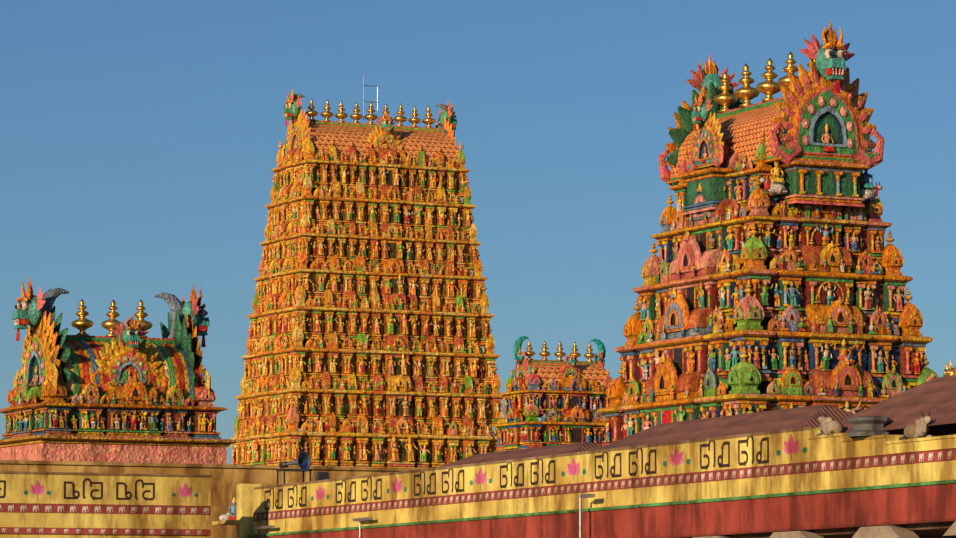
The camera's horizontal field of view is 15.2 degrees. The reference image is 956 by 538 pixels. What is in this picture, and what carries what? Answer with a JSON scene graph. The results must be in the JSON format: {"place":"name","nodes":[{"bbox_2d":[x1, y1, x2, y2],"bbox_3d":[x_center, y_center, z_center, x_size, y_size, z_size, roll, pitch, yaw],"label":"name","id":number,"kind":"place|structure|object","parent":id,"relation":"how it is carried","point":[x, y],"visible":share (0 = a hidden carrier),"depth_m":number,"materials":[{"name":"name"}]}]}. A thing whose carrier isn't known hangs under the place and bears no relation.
{"place":"outdoors","nodes":[
{"label":"outdoors","id":0,"kind":"place"},
{"bbox_2d":[0,277,239,463],"bbox_3d":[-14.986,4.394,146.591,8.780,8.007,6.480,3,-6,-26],"label":"tower","id":1,"kind":"structure","parent":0,"point":[128,394],"depth_m":144.58,"materials":[{"name":"paint"}]},
{"bbox_2d":[71,299,152,337],"bbox_3d":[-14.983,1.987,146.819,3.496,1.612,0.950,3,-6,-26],"label":"roof finials","id":2,"kind":"object","parent":1,"relation":"on","point":[82,323],"visible":0.88,"depth_m":146.51,"materials":[{"name":"gold metal"}]},
{"bbox_2d":[0,0,955,463],"label":"sky","id":3,"kind":"structure","parent":0,"point":[140,139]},
{"bbox_2d":[693,521,955,537],"bbox_3d":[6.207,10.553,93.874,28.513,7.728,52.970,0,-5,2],"label":"cloister pillars","id":4,"kind":"structure","parent":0,"point":[890,531],"depth_m":86.80,"materials":[{"name":"beige stone"}]},
{"bbox_2d":[943,362,955,376],"bbox_3d":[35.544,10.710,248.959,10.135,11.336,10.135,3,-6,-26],"label":"golden vimana","id":5,"kind":"object","parent":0,"point":[949,370],"visible":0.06,"depth_m":247.62,"materials":[{"name":"gold metal"}]},
{"label":"ground","id":6,"kind":"structure","parent":0,"visible":0},
{"bbox_2d":[230,89,503,467],"bbox_3d":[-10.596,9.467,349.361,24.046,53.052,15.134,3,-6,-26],"label":"temple tower","id":7,"kind":"structure","parent":6,"relation":"on","point":[370,334],"depth_m":345.22,"materials":[{"name":"orange paint"}]},
{"bbox_2d":[284,123,457,161],"bbox_3d":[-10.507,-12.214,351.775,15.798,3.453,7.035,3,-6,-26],"label":"tiled roof","id":8,"kind":"structure","parent":7,"relation":"attached to","point":[342,137],"depth_m":349.37,"materials":[{"name":"orange tile"}]},
{"bbox_2d":[305,99,435,127],"bbox_3d":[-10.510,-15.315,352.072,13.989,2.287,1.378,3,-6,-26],"label":"roof finials","id":9,"kind":"object","parent":8,"relation":"on","point":[371,117],"visible":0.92,"depth_m":351.65,"materials":[{"name":"gold metal"}]},
{"bbox_2d":[257,75,594,537],"bbox_3d":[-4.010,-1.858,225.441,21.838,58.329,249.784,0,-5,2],"label":"steel fittings","id":10,"kind":"object","parent":6,"relation":"on","point":[302,461],"visible":0.98,"depth_m":126.69,"materials":[{"name":"grey metal"}]},
{"bbox_2d":[0,411,955,537],"bbox_3d":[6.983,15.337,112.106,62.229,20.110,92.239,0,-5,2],"label":"cloister walls","id":11,"kind":"structure","parent":6,"relation":"on","point":[834,481],"depth_m":102.32,"materials":[{"name":"yellow paint"}]},
{"bbox_2d":[276,461,329,483],"bbox_3d":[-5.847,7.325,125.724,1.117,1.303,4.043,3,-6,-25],"label":"dark fittings","id":12,"kind":"object","parent":11,"relation":"on","point":[322,476],"visible":0.6,"depth_m":126.84,"materials":[{"name":"black paint"}]},
{"bbox_2d":[440,375,955,466],"bbox_3d":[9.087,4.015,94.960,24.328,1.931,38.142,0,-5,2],"label":"cloister tiled roofs","id":13,"kind":"structure","parent":11,"relation":"on","point":[936,397],"depth_m":94.05,"materials":[{"name":"brown tile"}]},
{"bbox_2d":[493,336,612,451],"bbox_3d":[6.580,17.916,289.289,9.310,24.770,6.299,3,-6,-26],"label":"temple tower","id":14,"kind":"structure","parent":6,"relation":"on","point":[566,408],"depth_m":287.70,"materials":[{"name":"paint"}]},
{"bbox_2d":[528,362,606,384],"bbox_3d":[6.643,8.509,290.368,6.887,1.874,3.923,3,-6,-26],"label":"tiled roof","id":15,"kind":"structure","parent":14,"relation":"attached to","point":[546,372],"depth_m":289.20,"materials":[{"name":"orange tile"}]},
{"bbox_2d":[524,341,595,361],"bbox_3d":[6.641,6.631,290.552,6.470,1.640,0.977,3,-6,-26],"label":"roof finials","id":16,"kind":"object","parent":15,"relation":"on","point":[559,354],"visible":0.9,"depth_m":290.27,"materials":[{"name":"gold metal"}]},
{"bbox_2d":[597,21,938,445],"bbox_3d":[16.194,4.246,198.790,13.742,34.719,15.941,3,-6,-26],"label":"temple tower","id":17,"kind":"structure","parent":6,"relation":"on","point":[766,286],"depth_m":194.54,"materials":[{"name":"paint"}]},
{"bbox_2d":[670,104,871,177],"bbox_3d":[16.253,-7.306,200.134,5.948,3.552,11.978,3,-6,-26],"label":"tiled roof","id":18,"kind":"object","parent":17,"relation":"attached to","point":[742,132],"visible":0.31,"depth_m":197.68,"materials":[{"name":"orange tile"}]},
{"bbox_2d":[713,51,814,112],"bbox_3d":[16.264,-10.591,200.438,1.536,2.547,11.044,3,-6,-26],"label":"roof finials","id":19,"kind":"object","parent":18,"relation":"on","point":[746,92],"visible":0.79,"depth_m":201.90,"materials":[{"name":"gold metal"}]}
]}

